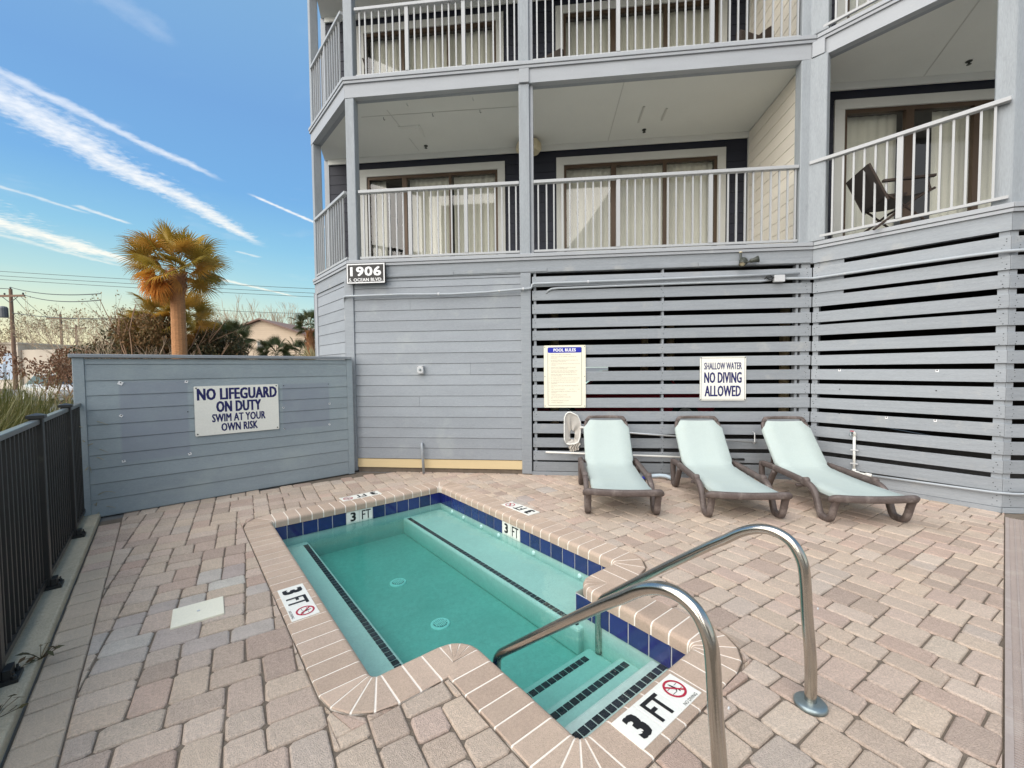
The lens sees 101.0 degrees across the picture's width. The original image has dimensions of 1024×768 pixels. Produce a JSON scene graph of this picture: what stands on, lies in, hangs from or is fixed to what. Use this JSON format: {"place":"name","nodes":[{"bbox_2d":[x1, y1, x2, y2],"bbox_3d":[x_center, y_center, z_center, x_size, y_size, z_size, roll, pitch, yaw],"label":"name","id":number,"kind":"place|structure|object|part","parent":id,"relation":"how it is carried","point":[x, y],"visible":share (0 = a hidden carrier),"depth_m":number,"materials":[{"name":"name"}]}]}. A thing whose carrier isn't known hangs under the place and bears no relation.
{"place":"outdoors","nodes":[
{"label":"outdoors","id":0,"kind":"place"},
{"bbox_2d":[111,308,154,327],"bbox_3d":[-13.139,-0.845,15.130,1.650,3.879,1.652,0,2,6],"label":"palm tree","id":1,"kind":"object","parent":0,"point":[129,314],"visible":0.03,"depth_m":14.85,"materials":[{"name":"green plant"}]},
{"bbox_2d":[222,310,302,313],"bbox_3d":[-20.421,-6.362,36.473,19.662,1.334,0.033,0,2,14],"label":"overhead wire","id":2,"kind":"object","parent":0,"point":[262,312],"visible":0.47,"depth_m":36.76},
{"bbox_2d":[224,318,312,359],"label":"gabled house","id":3,"kind":"structure","parent":0,"point":[262,329],"depth_m":26.00,"materials":[{"name":"beige paint"}]},
{"bbox_2d":[0,0,607,367],"label":"sky","id":4,"kind":"structure","parent":0,"point":[117,116],"materials":[{"name":"blue"}]},
{"bbox_2d":[0,471,1023,767],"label":"patio","id":5,"kind":"structure","parent":0,"point":[910,631],"depth_m":2.36,"materials":[{"name":"beige brick"}]},
{"bbox_2d":[170,596,223,629],"bbox_3d":[-2.013,1.465,2.707,0.270,0.023,0.250,-2,3,-36],"label":"skimmer cover","id":6,"kind":"object","parent":5,"relation":"on","point":[202,611],"visible":1,"depth_m":2.69,"materials":[{"name":"white plastic"}]},
{"bbox_2d":[68,354,354,516],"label":"privacy wall","id":7,"kind":"structure","parent":5,"relation":"on","point":[158,453],"depth_m":4.98,"materials":[{"name":"grey paint"}]},
{"bbox_2d":[194,384,278,435],"bbox_3d":[-3.424,0.312,5.288,0.893,0.595,0.011,-3,3,-42],"label":"lifeguard sign","id":8,"kind":"object","parent":7,"relation":"attached to","point":[227,409],"visible":1,"depth_m":5.26,"materials":[{"name":"white plastic"}]},
{"bbox_2d":[339,491,381,501],"bbox_3d":[-1.845,1.369,5.148,0.468,0.015,0.162,-2,3,-39],"label":"depth marker","id":9,"kind":"object","parent":5,"relation":"on","point":[357,496],"visible":1,"depth_m":5.12,"materials":[{"name":"white tile"}]},
{"bbox_2d":[421,442,424,473],"bbox_3d":[-1.327,1.096,6.252,0.054,0.456,0.098,-2,2,-25],"label":"drain stub","id":10,"kind":"object","parent":5,"relation":"on","point":[422,457],"visible":1,"depth_m":6.22,"materials":[{"name":"grey plastic"}]},
{"bbox_2d":[244,482,741,767],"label":"swimming pool","id":11,"kind":"structure","parent":5,"relation":"in","point":[414,591],"depth_m":3.15,"materials":[{"name":"liquid"}]},
{"bbox_2d":[277,583,319,621],"bbox_3d":[-1.433,1.455,2.819,0.162,0.015,0.468,-2,3,-39],"label":"depth marker","id":12,"kind":"object","parent":11,"relation":"on","point":[298,602],"visible":1,"depth_m":2.80,"materials":[{"name":"white tile"}]},
{"bbox_2d":[611,674,700,749],"bbox_3d":[0.663,1.470,1.911,0.468,0.015,0.162,-2,3,-39],"label":"depth marker","id":13,"kind":"object","parent":11,"relation":"on","point":[646,720],"visible":1,"depth_m":1.89,"materials":[{"name":"white tile"}]},
{"bbox_2d":[501,501,539,515],"bbox_3d":[0.087,1.370,4.640,0.162,0.015,0.468,-2,3,-39],"label":"depth marker","id":14,"kind":"object","parent":5,"relation":"on","point":[521,508],"visible":1,"depth_m":4.62,"materials":[{"name":"white tile"}]},
{"bbox_2d":[493,580,729,767],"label":"pool handrail","id":15,"kind":"object","parent":5,"relation":"on","point":[690,604],"visible":0.88,"depth_m":1.43,"materials":[{"name":"silver metal"}]},
{"bbox_2d":[578,415,664,514],"bbox_3d":[1.210,0.906,5.038,0.824,0.894,1.569,0,2,6],"label":"sun lounger","id":16,"kind":"object","parent":5,"relation":"on","point":[614,468],"visible":1,"depth_m":5.26,"materials":[{"name":"white fabric"}]},
{"bbox_2d":[642,474,670,479],"bbox_3d":[1.982,1.278,5.768,0.465,0.089,0.191,0,2,11],"label":"pool hose","id":17,"kind":"object","parent":5,"relation":"on","point":[661,475],"visible":0.48,"depth_m":5.77,"materials":[{"name":"white plastic"}]},
{"bbox_2d":[595,523,828,716],"bbox_3d":[0.987,1.264,2.377,0.132,1.191,1.318,-2,3,-39],"label":"pool handrail","id":18,"kind":"object","parent":5,"relation":"on","point":[808,700],"visible":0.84,"depth_m":1.93,"materials":[{"name":"silver metal"}]},
{"bbox_2d":[670,416,792,517],"bbox_3d":[2.411,0.899,4.901,0.824,0.894,1.569,0,2,5],"label":"sun lounger","id":19,"kind":"object","parent":5,"relation":"on","point":[710,465],"visible":1,"depth_m":5.06,"materials":[{"name":"white fabric"}]},
{"bbox_2d":[759,416,920,521],"bbox_3d":[3.501,0.894,4.749,0.824,0.894,1.569,0,2,3],"label":"sun lounger","id":20,"kind":"object","parent":5,"relation":"on","point":[795,451],"visible":0.96,"depth_m":4.82,"materials":[{"name":"white fabric"}]},
{"bbox_2d":[1005,517,1023,767],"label":"drain channel","id":21,"kind":"object","parent":5,"relation":"on","point":[1014,643],"visible":1,"depth_m":2.33,"materials":[{"name":"grey plastic"}]},
{"bbox_2d":[0,368,1023,766],"bbox_3d":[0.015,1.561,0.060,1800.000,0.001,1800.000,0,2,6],"label":"ground","id":22,"kind":"structure","parent":0,"point":[894,462],"depth_m":7.75,"materials":[{"name":"grey concrete"}]},
{"bbox_2d":[0,287,24,389],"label":"utility pole","id":23,"kind":"object","parent":22,"relation":"on","point":[4,311],"visible":0.95,"depth_m":38.07,"materials":[{"name":"brown wood"}]},
{"bbox_2d":[10,287,100,294],"bbox_3d":[-34.624,-7.000,31.313,25.230,3.207,0.054,1,3,33],"label":"overhead wire","id":24,"kind":"object","parent":23,"relation":"attached to","point":[59,294],"visible":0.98,"depth_m":28.89,"materials":[{"name":"black metal"}]},
{"bbox_2d":[15,313,108,318],"bbox_3d":[-33.389,-5.073,31.002,27.699,2.466,0.063,1,3,31],"label":"overhead wire","id":25,"kind":"object","parent":23,"relation":"attached to","point":[58,317],"visible":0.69,"depth_m":30.56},
{"bbox_2d":[25,295,99,301],"bbox_3d":[-34.061,-6.482,31.372,24.072,2.857,0.054,1,3,34],"label":"overhead wire","id":26,"kind":"object","parent":23,"relation":"attached to","point":[63,301],"visible":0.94,"depth_m":29.46,"materials":[{"name":"black metal"}]},
{"bbox_2d":[0,279,309,296],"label":"overhead wire","id":27,"kind":"object","parent":23,"relation":"attached to","point":[135,287],"visible":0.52,"depth_m":40.41,"materials":[{"name":"black metal"}]},
{"bbox_2d":[0,271,312,288],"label":"overhead wire","id":28,"kind":"object","parent":23,"relation":"attached to","point":[136,279],"visible":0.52,"depth_m":40.37,"materials":[{"name":"black metal"}]},
{"bbox_2d":[9,276,304,292],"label":"overhead wire","id":29,"kind":"object","parent":23,"relation":"attached to","point":[131,283],"visible":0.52,"depth_m":40.39,"materials":[{"name":"black metal"}]},
{"bbox_2d":[0,317,52,349],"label":"bare tree","id":30,"kind":"object","parent":22,"relation":"on","point":[8,339],"visible":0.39,"depth_m":41.94,"materials":[{"name":"brown plant"}]},
{"bbox_2d":[0,345,86,404],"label":"rusty shrub","id":31,"kind":"object","parent":22,"relation":"on","point":[60,371],"visible":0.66,"depth_m":8.86,"materials":[{"name":"brown plant"}]},
{"bbox_2d":[21,374,72,401],"bbox_3d":[-23.634,0.204,22.034,4.604,1.445,1.780,1,2,26],"label":"parked car","id":32,"kind":"object","parent":22,"relation":"on","point":[63,386],"visible":0.15,"depth_m":21.15,"materials":[{"name":"white paint"}]},
{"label":"windows","id":33,"kind":"part","parent":32,"relation":"part of","materials":[{"name":"black glass"}]},
{"bbox_2d":[0,514,100,763],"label":"kerb","id":34,"kind":"structure","parent":22,"relation":"on","point":[41,624],"depth_m":2.47,"materials":[{"name":"concrete"}]},
{"bbox_2d":[0,694,28,716],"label":"kerb weed","id":35,"kind":"object","parent":34,"relation":"on","point":[23,705],"visible":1,"depth_m":1.88,"materials":[{"name":"green plant"}]},
{"bbox_2d":[15,642,63,665],"bbox_3d":[-2.477,1.418,2.206,0.152,0.068,0.176,0,2,6],"label":"kerb weed","id":36,"kind":"object","parent":34,"relation":"on","point":[32,659],"visible":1,"depth_m":2.21,"materials":[{"name":"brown plant"}]},
{"bbox_2d":[0,400,85,687],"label":"metal fence","id":37,"kind":"object","parent":34,"relation":"on","point":[42,510],"visible":0.94,"depth_m":2.73,"materials":[{"name":"black metal"}]},
{"bbox_2d":[0,312,101,349],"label":"bare tree","id":38,"kind":"object","parent":22,"relation":"on","point":[50,337],"visible":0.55,"depth_m":43.03,"materials":[{"name":"brown plant"}]},
{"bbox_2d":[0,342,112,388],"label":"white building","id":39,"kind":"structure","parent":22,"relation":"on","point":[30,354],"depth_m":40.31,"materials":[{"name":"paint"}]},
{"bbox_2d":[0,363,6,379],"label":"window","id":40,"kind":"structure","parent":39,"relation":"in","point":[1,374],"depth_m":40.00,"materials":[{"name":"white paint"}]},
{"bbox_2d":[2,352,17,379],"bbox_3d":[-47.657,-1.679,40.017,1.360,2.660,0.068,-1,2,0],"label":"window","id":41,"kind":"structure","parent":39,"relation":"in","point":[8,367],"depth_m":39.98,"materials":[{"name":"white paint"}]},
{"bbox_2d":[5,306,107,350],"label":"bare tree","id":42,"kind":"object","parent":22,"relation":"on","point":[82,316],"visible":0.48,"depth_m":40.27,"materials":[{"name":"brown plant"}]},
{"bbox_2d":[47,313,72,343],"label":"utility pole","id":43,"kind":"object","parent":22,"relation":"on","point":[60,315],"visible":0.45,"depth_m":60.00,"materials":[{"name":"brown wood"}]},
{"bbox_2d":[9,290,135,356],"bbox_3d":[-17.657,-1.431,19.431,6.952,4.858,5.814,0,2,6],"label":"bare tree","id":44,"kind":"object","parent":22,"relation":"on","point":[96,319],"visible":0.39,"depth_m":17.88,"materials":[{"name":"brown plant"}]},
{"bbox_2d":[65,324,84,344],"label":"utility pole","id":45,"kind":"object","parent":22,"relation":"on","point":[75,330],"visible":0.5,"depth_m":84.94,"materials":[{"name":"brown wood"}]},
{"bbox_2d":[51,341,125,386],"bbox_3d":[-14.024,-0.180,14.224,2.204,2.667,2.075,1,3,35],"label":"shrub","id":46,"kind":"object","parent":22,"relation":"on","point":[91,348],"visible":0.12,"depth_m":14.01,"materials":[{"name":"brown plant"}]},
{"bbox_2d":[30,338,200,397],"bbox_3d":[-11.402,-0.236,12.711,3.497,2.842,3.769,-1,2,-21],"label":"bare shrub","id":47,"kind":"object","parent":22,"relation":"on","point":[85,348],"visible":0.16,"depth_m":12.10,"materials":[{"name":"brown plant"}]},
{"bbox_2d":[63,303,170,347],"bbox_3d":[-38.370,-3.767,42.505,6.167,8.164,10.513,1,3,28],"label":"bare tree","id":48,"kind":"object","parent":22,"relation":"on","point":[93,328],"visible":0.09,"depth_m":38.62,"materials":[{"name":"brown plant"}]},
{"bbox_2d":[92,328,170,358],"bbox_3d":[-12.502,-0.484,14.235,2.450,3.254,3.222,-2,3,-40],"label":"evergreen bush","id":49,"kind":"object","parent":22,"relation":"on","point":[139,350],"visible":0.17,"depth_m":13.80,"materials":[{"name":"green plant"}]},
{"bbox_2d":[74,299,234,358],"bbox_3d":[-11.988,-0.747,13.640,4.893,3.812,2.306,-1,2,-9],"label":"evergreen bush","id":50,"kind":"object","parent":22,"relation":"on","point":[154,327],"visible":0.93,"depth_m":13.37,"materials":[{"name":"brown plant"}]},
{"bbox_2d":[122,282,221,358],"bbox_3d":[-11.651,-1.240,14.611,2.710,4.678,2.662,0,2,6],"label":"palm tree","id":51,"kind":"object","parent":22,"relation":"on","point":[202,310],"visible":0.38,"depth_m":14.56,"materials":[{"name":"green plant"}]},
{"bbox_2d":[113,218,231,358],"bbox_3d":[-9.960,-1.811,12.691,2.794,5.936,2.708,-2,3,-30],"label":"palm tree","id":52,"kind":"object","parent":22,"relation":"on","point":[172,283],"visible":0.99,"depth_m":12.29,"materials":[{"name":"green plant"}]},
{"bbox_2d":[187,328,255,355],"bbox_3d":[-10.331,-0.518,15.312,2.189,3.194,2.519,1,3,29],"label":"evergreen bush","id":53,"kind":"object","parent":22,"relation":"on","point":[213,347],"visible":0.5,"depth_m":14.87,"materials":[{"name":"green plant"}]},
{"bbox_2d":[195,322,251,354],"bbox_3d":[-10.961,-0.686,16.026,2.069,3.449,1.919,0,2,6],"label":"bush","id":54,"kind":"object","parent":22,"relation":"on","point":[224,328],"visible":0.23,"depth_m":15.87,"materials":[{"name":"green plant"}]},
{"bbox_2d":[208,305,259,322],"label":"bare tree","id":55,"kind":"object","parent":22,"relation":"on","point":[226,315],"visible":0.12,"depth_m":44.83,"materials":[{"name":"grey plant"}]},
{"bbox_2d":[213,319,256,353],"bbox_3d":[-11.114,-0.820,16.903,1.682,3.653,1.843,-1,2,-10],"label":"bush","id":56,"kind":"object","parent":22,"relation":"on","point":[245,332],"visible":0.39,"depth_m":16.73,"materials":[{"name":"green plant"}]},
{"bbox_2d":[213,294,307,326],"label":"bare tree","id":57,"kind":"object","parent":22,"relation":"on","point":[249,306],"visible":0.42,"depth_m":42.45,"materials":[{"name":"plant"}]},
{"bbox_2d":[254,335,293,355],"bbox_3d":[-9.548,-0.522,17.061,1.586,3.014,1.730,0,2,6],"label":"palm tree","id":58,"kind":"object","parent":22,"relation":"on","point":[274,340],"visible":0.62,"depth_m":16.74,"materials":[{"name":"green plant"}]},
{"bbox_2d":[258,301,313,325],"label":"bare tree","id":59,"kind":"object","parent":22,"relation":"on","point":[279,318],"visible":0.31,"depth_m":45.62,"materials":[{"name":"grey plant"}]},
{"bbox_2d":[277,337,306,359],"bbox_3d":[-8.893,-0.512,17.540,1.561,2.945,1.524,0,2,6],"label":"palm tree","id":60,"kind":"object","parent":22,"relation":"on","point":[298,343],"visible":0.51,"depth_m":17.37,"materials":[{"name":"green plant"}]},
{"bbox_2d":[288,309,314,359],"bbox_3d":[-7.685,-0.944,16.130,1.583,3.894,1.496,0,2,6],"label":"palm tree","id":61,"kind":"object","parent":22,"relation":"on","point":[310,338],"visible":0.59,"depth_m":15.91,"materials":[{"name":"green plant"}]},
{"bbox_2d":[289,342,315,359],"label":"yucca plant","id":62,"kind":"object","parent":22,"relation":"on","point":[312,353],"visible":0.22,"depth_m":11.86,"materials":[{"name":"green plant"}]},
{"bbox_2d":[537,370,714,423],"bbox_3d":[2.815,0.356,11.384,4.604,1.445,1.780,0,2,8],"label":"parked car","id":63,"kind":"object","parent":22,"relation":"on","point":[634,396],"visible":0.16,"depth_m":10.54,"materials":[{"name":"red paint"}]},
{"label":"windows","id":64,"kind":"part","parent":63,"relation":"part of","materials":[{"name":"glass"}]},
{"bbox_2d":[307,0,1023,513],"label":"apartment building","id":65,"kind":"structure","parent":22,"relation":"on","point":[683,138],"depth_m":6.06,"materials":[{"name":"grey paint"}]},
{"bbox_2d":[346,262,385,284],"bbox_3d":[-2.143,-1.622,6.193,0.590,0.295,0.036,0,2,6],"label":"address sign","id":66,"kind":"object","parent":65,"relation":"attached to","point":[365,273],"visible":1,"depth_m":6.18,"materials":[{"name":"plastic"}]},
{"bbox_2d":[417,366,423,373],"bbox_3d":[-1.346,-0.211,6.202,0.092,0.116,0.073,0,2,6],"label":"emergency button","id":67,"kind":"object","parent":65,"relation":"attached to","point":[420,369],"visible":1,"depth_m":6.18,"materials":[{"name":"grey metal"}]},
{"bbox_2d":[356,11,503,74],"bbox_3d":[-1.522,-5.635,7.920,2.785,2.190,0.219,0,2,6],"label":"sliding door","id":68,"kind":"structure","parent":65,"relation":"in","point":[496,14],"depth_m":7.91,"materials":[{"name":"beige paint"}]},
{"bbox_2d":[359,161,505,259],"bbox_3d":[-1.496,-2.987,8.022,2.785,2.190,0.219,0,2,6],"label":"sliding door","id":69,"kind":"structure","parent":65,"relation":"in","point":[497,168],"depth_m":8.03,"materials":[{"name":"beige paint"}]},
{"bbox_2d":[516,137,540,155],"bbox_3d":[0.295,-4.206,7.473,0.416,0.205,0.416,-1,2,-16],"label":"ceiling lamp","id":70,"kind":"object","parent":65,"relation":"attached to","point":[537,145],"visible":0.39,"depth_m":7.38,"materials":[{"name":"beige glass"}]},
{"bbox_2d":[542,48,563,57],"bbox_3d":[0.665,-5.019,6.957,0.740,0.980,0.680,1,3,36],"label":"wicker armchair","id":71,"kind":"object","parent":65,"relation":"on","point":[557,53],"visible":0.03,"depth_m":6.51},
{"bbox_2d":[544,345,585,407],"bbox_3d":[0.749,-0.106,5.990,0.588,0.885,0.010,0,2,6],"label":"pool rules sign","id":72,"kind":"object","parent":65,"relation":"attached to","point":[564,376],"visible":1,"depth_m":5.99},
{"bbox_2d":[343,272,799,351],"bbox_3d":[0.622,-0.948,6.027,6.432,1.042,0.219,0,2,6],"label":"electrical conduit","id":73,"kind":"object","parent":65,"relation":"attached to","point":[618,280],"visible":0.93,"depth_m":5.89,"materials":[{"name":"grey metal"}]},
{"bbox_2d":[564,412,582,451],"bbox_3d":[0.889,0.674,5.980,0.309,0.569,0.085,0,2,6],"label":"skimmer net","id":74,"kind":"object","parent":65,"relation":"hanging from","point":[572,420],"visible":0.99,"depth_m":5.98,"materials":[{"name":"white plastic"}]},
{"bbox_2d":[556,147,725,251],"bbox_3d":[2.276,-3.008,7.607,2.925,2.190,0.219,0,2,6],"label":"sliding door","id":75,"kind":"structure","parent":65,"relation":"in","point":[717,155],"depth_m":7.62,"materials":[{"name":"beige paint"}]},
{"bbox_2d":[555,0,727,55],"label":"sliding door","id":76,"kind":"structure","parent":65,"relation":"in","point":[631,3],"depth_m":7.50,"materials":[{"name":"beige paint"}]},
{"bbox_2d":[546,451,744,460],"bbox_3d":[1.816,0.994,5.876,2.686,0.107,0.071,0,2,6],"label":"brush pole","id":77,"kind":"object","parent":65,"relation":"hanging from","point":[741,459],"visible":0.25,"depth_m":5.85,"materials":[{"name":"white plastic"}]},
{"bbox_2d":[546,279,770,293],"bbox_3d":[1.969,-1.343,5.816,3.005,0.113,0.059,0,2,6],"label":"slat conduit","id":78,"kind":"object","parent":65,"relation":"attached to","point":[678,283],"visible":1,"depth_m":5.78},
{"bbox_2d":[583,428,756,443],"bbox_3d":[2.154,0.708,5.827,2.322,0.223,0.073,0,2,6],"label":"net pole","id":79,"kind":"object","parent":65,"relation":"hanging from","point":[754,442],"visible":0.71,"depth_m":5.80,"materials":[{"name":"metal"}]},
{"bbox_2d":[700,356,745,399],"bbox_3d":[2.878,-0.074,5.757,0.600,0.598,0.010,0,2,6],"label":"shallow water sign","id":80,"kind":"object","parent":65,"relation":"attached to","point":[722,378],"visible":1,"depth_m":5.75,"materials":[{"name":"white plastic"}]},
{"bbox_2d":[739,251,759,266],"bbox_3d":[3.138,-1.661,5.589,0.273,0.219,0.142,0,2,6],"label":"flood light","id":81,"kind":"object","parent":65,"relation":"attached to","point":[743,261],"visible":1,"depth_m":5.58,"materials":[{"name":"grey metal"}]},
{"bbox_2d":[736,26,771,40],"bbox_3d":[3.568,-5.033,6.582,0.740,0.980,0.680,-1,2,-19],"label":"wicker armchair","id":82,"kind":"object","parent":65,"relation":"on","point":[768,33],"visible":0.05,"depth_m":6.21,"materials":[{"name":"brown wicker"}]},
{"bbox_2d":[764,275,784,282],"bbox_3d":[3.493,-1.403,5.617,0.248,0.093,0.060,0,2,6],"label":"junction box","id":83,"kind":"object","parent":65,"relation":"attached to","point":[778,278],"visible":1,"depth_m":5.58,"materials":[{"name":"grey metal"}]},
{"bbox_2d":[836,0,881,23],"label":"sliding door","id":84,"kind":"structure","parent":65,"relation":"in","point":[840,3],"depth_m":6.00,"materials":[{"name":"beige paint"}]},
{"bbox_2d":[849,431,871,476],"bbox_3d":[4.163,0.856,5.402,0.094,0.557,0.692,-2,3,-40],"label":"standpipe","id":85,"kind":"object","parent":65,"relation":"attached to","point":[854,450],"visible":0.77,"depth_m":5.28,"materials":[{"name":"white plastic"}]},
{"bbox_2d":[846,163,936,231],"bbox_3d":[4.628,-2.234,5.189,0.671,0.796,0.590,0,2,16],"label":"balcony chair","id":86,"kind":"object","parent":65,"relation":"on","point":[872,178],"visible":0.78,"depth_m":5.13,"materials":[{"name":"black metal"}]},
{"bbox_2d":[785,248,1023,279],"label":"side conduit","id":87,"kind":"object","parent":65,"relation":"attached to","point":[917,263],"visible":1,"depth_m":4.81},
{"bbox_2d":[831,88,994,237],"bbox_3d":[5.913,-2.983,6.051,2.535,2.190,0.219,0,2,6],"label":"sliding door","id":88,"kind":"structure","parent":65,"relation":"in","point":[848,132],"depth_m":6.06,"materials":[{"name":"beige paint"}]},
{"bbox_2d":[872,475,1023,495],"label":"grey base pipe","id":89,"kind":"object","parent":65,"relation":"attached to","point":[956,487],"visible":1,"depth_m":4.63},
{"label":"planting bed","id":90,"kind":"structure","parent":22,"relation":"on","visible":0},
{"bbox_2d":[0,368,73,431],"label":"ornamental grass","id":91,"kind":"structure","parent":90,"relation":"on","point":[13,412],"depth_m":4.59,"materials":[{"name":"green plant"}]}
]}

